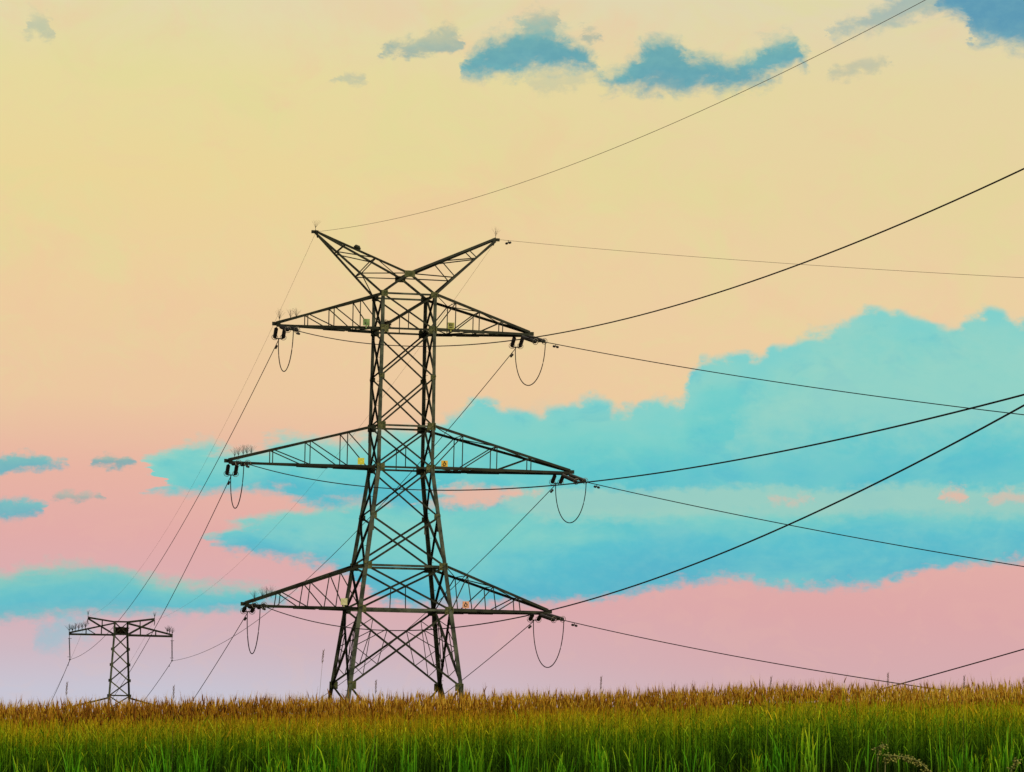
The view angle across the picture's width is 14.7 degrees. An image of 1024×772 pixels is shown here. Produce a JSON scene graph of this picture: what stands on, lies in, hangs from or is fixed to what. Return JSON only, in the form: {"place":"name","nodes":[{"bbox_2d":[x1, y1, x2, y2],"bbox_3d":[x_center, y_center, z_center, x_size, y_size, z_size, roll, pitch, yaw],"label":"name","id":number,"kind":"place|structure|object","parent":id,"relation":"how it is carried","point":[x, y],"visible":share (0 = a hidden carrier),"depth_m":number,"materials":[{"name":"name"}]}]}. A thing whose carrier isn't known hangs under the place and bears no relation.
{"place":"outdoors","nodes":[
{"label":"outdoors","id":0,"kind":"place"},
{"bbox_2d":[0,700,1023,771],"bbox_3d":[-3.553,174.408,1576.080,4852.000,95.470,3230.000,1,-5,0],"label":"ground","id":1,"kind":"structure","parent":0,"point":[555,728],"depth_m":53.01,"materials":[{"name":"green plant"}]},
{"bbox_2d":[62,682,67,771],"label":"grass stalk","id":2,"kind":"object","parent":1,"relation":"on","point":[65,710],"depth_m":38.57,"materials":[{"name":"brown plant"}]},
{"bbox_2d":[59,612,173,709],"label":"lattice tower","id":3,"kind":"structure","parent":1,"relation":"on","point":[127,634],"depth_m":353.79,"materials":[{"name":"metal"}]},
{"bbox_2d":[113,627,126,633],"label":"bird nest","id":4,"kind":"object","parent":3,"relation":"on","point":[120,631],"visible":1,"depth_m":353.86,"materials":[{"name":"black"}]},
{"bbox_2d":[172,685,174,751],"bbox_3d":[-3.290,3.434,38.544,0.018,1.085,0.019,6,-6,-43],"label":"grass stalk","id":5,"kind":"object","parent":1,"relation":"on","point":[173,704],"depth_m":38.57,"materials":[{"name":"plant"}]},
{"bbox_2d":[316,649,324,746],"bbox_3d":[-1.864,3.247,38.561,0.064,1.404,0.019,1,-5,0],"label":"grass stalk","id":6,"kind":"object","parent":1,"relation":"on","point":[320,684],"depth_m":38.59,"materials":[{"name":"brown plant"}]},
{"bbox_2d":[374,680,376,766],"bbox_3d":[-1.329,3.387,38.551,0.018,1.097,0.019,5,-6,-43],"label":"grass stalk","id":7,"kind":"object","parent":1,"relation":"on","point":[375,704],"depth_m":38.58,"materials":[{"name":"plant"}]},
{"bbox_2d":[224,222,573,712],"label":"lattice tower","id":8,"kind":"structure","parent":1,"relation":"on","point":[430,569],"depth_m":150.06,"materials":[{"name":"metal"}]},
{"bbox_2d":[98,235,314,611],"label":"earth cable","id":9,"kind":"object","parent":8,"relation":"attached to","point":[231,411],"visible":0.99,"depth_m":189.63,"materials":[{"name":"grey metal"}]},
{"bbox_2d":[224,464,238,476],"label":"insulator pair","id":10,"kind":"object","parent":8,"relation":"attached to","point":[227,472],"visible":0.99,"depth_m":149.33,"materials":[{"name":"ceramic"}]},
{"bbox_2d":[109,478,229,702],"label":"power cable","id":11,"kind":"object","parent":10,"relation":"attached to","point":[228,482],"visible":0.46,"depth_m":173.63,"materials":[{"name":"black metal"}]},
{"bbox_2d":[231,460,250,465],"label":"insulator pair","id":12,"kind":"object","parent":8,"relation":"attached to","point":[237,463],"visible":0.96,"depth_m":147.50,"materials":[{"name":"ceramic"}]},
{"bbox_2d":[230,463,243,508],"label":"jumper cable","id":13,"kind":"object","parent":12,"relation":"hanging from","point":[241,489],"visible":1,"depth_m":147.92,"materials":[{"name":"grey metal"}]},
{"bbox_2d":[245,394,1023,490],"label":"power cable","id":14,"kind":"object","parent":12,"relation":"attached to","point":[247,466],"visible":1,"depth_m":83.28,"materials":[{"name":"black metal"}]},
{"bbox_2d":[240,606,254,613],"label":"insulator pair","id":15,"kind":"object","parent":8,"relation":"attached to","point":[244,608],"visible":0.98,"depth_m":149.04,"materials":[{"name":"ceramic"}]},
{"bbox_2d":[194,614,246,697],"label":"power cable","id":16,"kind":"object","parent":15,"relation":"attached to","point":[245,618],"visible":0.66,"depth_m":159.49,"materials":[{"name":"black metal"}]},
{"bbox_2d":[247,605,260,653],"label":"jumper cable","id":17,"kind":"object","parent":15,"relation":"hanging from","point":[258,631],"visible":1,"depth_m":147.79,"materials":[{"name":"black metal"}]},
{"bbox_2d":[248,602,266,608],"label":"insulator pair","id":18,"kind":"object","parent":8,"relation":"attached to","point":[252,605],"visible":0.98,"depth_m":147.25,"materials":[{"name":"ceramic"}]},
{"bbox_2d":[260,404,1023,630],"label":"power cable","id":19,"kind":"object","parent":18,"relation":"attached to","point":[968,435],"visible":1,"depth_m":82.46,"materials":[{"name":"black metal"}]},
{"bbox_2d":[272,327,285,339],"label":"insulator pair","id":20,"kind":"object","parent":8,"relation":"attached to","point":[275,336],"visible":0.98,"depth_m":150.10,"materials":[{"name":"ceramic"}]},
{"bbox_2d":[69,341,277,659],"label":"power cable","id":21,"kind":"object","parent":20,"relation":"attached to","point":[276,346],"visible":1,"depth_m":190.76,"materials":[{"name":"black metal"}]},
{"bbox_2d":[279,325,299,332],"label":"insulator pair","id":22,"kind":"object","parent":8,"relation":"attached to","point":[285,328],"visible":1,"depth_m":148.28,"materials":[{"name":"ceramic"}]},
{"bbox_2d":[278,330,293,371],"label":"jumper cable","id":23,"kind":"object","parent":22,"relation":"hanging from","point":[290,355],"visible":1,"depth_m":148.82,"materials":[{"name":"grey metal"}]},
{"bbox_2d":[293,168,1023,346],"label":"power cable","id":24,"kind":"object","parent":22,"relation":"attached to","point":[297,333],"visible":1,"depth_m":94.22,"materials":[{"name":"black metal"}]},
{"bbox_2d":[159,245,492,618],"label":"earth cable","id":25,"kind":"object","parent":8,"relation":"attached to","point":[354,433],"visible":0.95,"depth_m":199.15,"materials":[{"name":"grey metal"}]},
{"bbox_2d":[509,336,523,348],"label":"insulator pair","id":26,"kind":"object","parent":8,"relation":"attached to","point":[512,344],"visible":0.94,"depth_m":151.94,"materials":[{"name":"ceramic"}]},
{"bbox_2d":[173,349,514,660],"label":"power cable","id":27,"kind":"object","parent":26,"relation":"attached to","point":[511,354],"visible":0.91,"depth_m":193.31,"materials":[{"name":"black metal"}]},
{"bbox_2d":[521,335,546,344],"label":"insulator pair","id":28,"kind":"object","parent":8,"relation":"attached to","point":[536,340],"visible":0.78,"depth_m":150.59,"materials":[{"name":"ceramic"}]},
{"bbox_2d":[515,343,545,385],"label":"jumper cable","id":29,"kind":"object","parent":28,"relation":"hanging from","point":[540,370],"visible":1,"depth_m":151.08,"materials":[{"name":"grey metal"}]},
{"bbox_2d":[545,342,1023,414],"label":"power cable","id":30,"kind":"object","parent":28,"relation":"attached to","point":[554,346],"visible":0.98,"depth_m":132.64,"materials":[{"name":"black metal"}]},
{"bbox_2d":[527,615,541,622],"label":"insulator pair","id":31,"kind":"object","parent":8,"relation":"attached to","point":[530,618],"visible":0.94,"depth_m":151.34,"materials":[{"name":"ceramic"}]},
{"bbox_2d":[445,622,532,693],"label":"power cable","id":32,"kind":"object","parent":31,"relation":"attached to","point":[530,626],"visible":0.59,"depth_m":160.56,"materials":[{"name":"black metal"}]},
{"bbox_2d":[539,613,565,622],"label":"insulator pair","id":33,"kind":"object","parent":8,"relation":"attached to","point":[550,617],"visible":1,"depth_m":150.02,"materials":[{"name":"ceramic"}]},
{"bbox_2d":[533,621,563,667],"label":"jumper cable","id":34,"kind":"object","parent":33,"relation":"hanging from","point":[559,650],"visible":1,"depth_m":150.39,"materials":[{"name":"black metal"}]},
{"bbox_2d":[564,620,939,689],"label":"power cable","id":35,"kind":"object","parent":33,"relation":"attached to","point":[574,624],"visible":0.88,"depth_m":136.51,"materials":[{"name":"black metal"}]},
{"bbox_2d":[549,474,563,484],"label":"insulator pair","id":36,"kind":"object","parent":8,"relation":"attached to","point":[554,476],"visible":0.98,"depth_m":151.83,"materials":[{"name":"ceramic"}]},
{"bbox_2d":[318,486,553,699],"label":"power cable","id":37,"kind":"object","parent":36,"relation":"attached to","point":[551,490],"visible":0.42,"depth_m":170.10,"materials":[{"name":"black metal"}]},
{"bbox_2d":[561,473,587,484],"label":"insulator pair","id":38,"kind":"object","parent":8,"relation":"attached to","point":[573,478],"visible":0.98,"depth_m":150.64,"materials":[{"name":"ceramic"}]},
{"bbox_2d":[555,483,586,522],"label":"jumper cable","id":39,"kind":"object","parent":38,"relation":"hanging from","point":[580,511],"visible":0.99,"depth_m":151.05,"materials":[{"name":"black metal"}]},
{"bbox_2d":[589,482,1023,566],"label":"power cable","id":40,"kind":"object","parent":38,"relation":"attached to","point":[598,487],"visible":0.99,"depth_m":133.49,"materials":[{"name":"black metal"}]},
{"bbox_2d":[317,0,924,231],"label":"earth cable","id":41,"kind":"object","parent":8,"relation":"attached to","point":[658,129],"visible":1,"depth_m":102.36,"materials":[{"name":"grey metal"}]},
{"bbox_2d":[496,239,1022,277],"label":"earth cable","id":42,"kind":"object","parent":8,"relation":"attached to","point":[506,243],"visible":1,"depth_m":131.70,"materials":[{"name":"grey metal"}]},
{"bbox_2d":[0,673,1023,771],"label":"wheat crop","id":43,"kind":"object","parent":1,"relation":"on","point":[726,729],"visible":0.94,"depth_m":38.80,"materials":[{"name":"green plant"}]},
{"bbox_2d":[599,676,601,741],"bbox_3d":[0.854,3.345,38.557,0.020,1.084,0.019,1,-5,0],"label":"grass stalk","id":44,"kind":"object","parent":1,"relation":"on","point":[600,702],"depth_m":38.58,"materials":[{"name":"plant"}]},
{"bbox_2d":[872,742,887,771],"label":"weed","id":45,"kind":"object","parent":1,"relation":"on","point":[881,746],"visible":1,"depth_m":37.69,"materials":[{"name":"beige plant"}]},
{"bbox_2d":[882,752,931,771],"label":"weed","id":46,"kind":"object","parent":1,"relation":"on","point":[890,756],"visible":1,"depth_m":37.63,"materials":[{"name":"beige plant"}]},
{"bbox_2d":[963,675,964,738],"bbox_3d":[4.377,3.306,38.566,0.020,1.021,0.019,1,-5,0],"label":"grass stalk","id":47,"kind":"object","parent":1,"relation":"on","point":[963,715],"depth_m":38.57,"materials":[{"name":"plant"}]},
{"bbox_2d":[1007,757,1021,771],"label":"weed","id":48,"kind":"object","parent":1,"relation":"on","point":[1016,762],"visible":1,"depth_m":37.74,"materials":[{"name":"green plant"}]},
{"bbox_2d":[0,0,1023,716],"label":"sky","id":49,"kind":"structure","parent":0,"point":[168,168],"materials":[{"name":"multicoloured"}]},
{"bbox_2d":[876,649,1023,690],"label":"power cable","id":50,"kind":"object","parent":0,"point":[957,668],"visible":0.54,"depth_m":102.03,"materials":[{"name":"black metal"}]}
]}

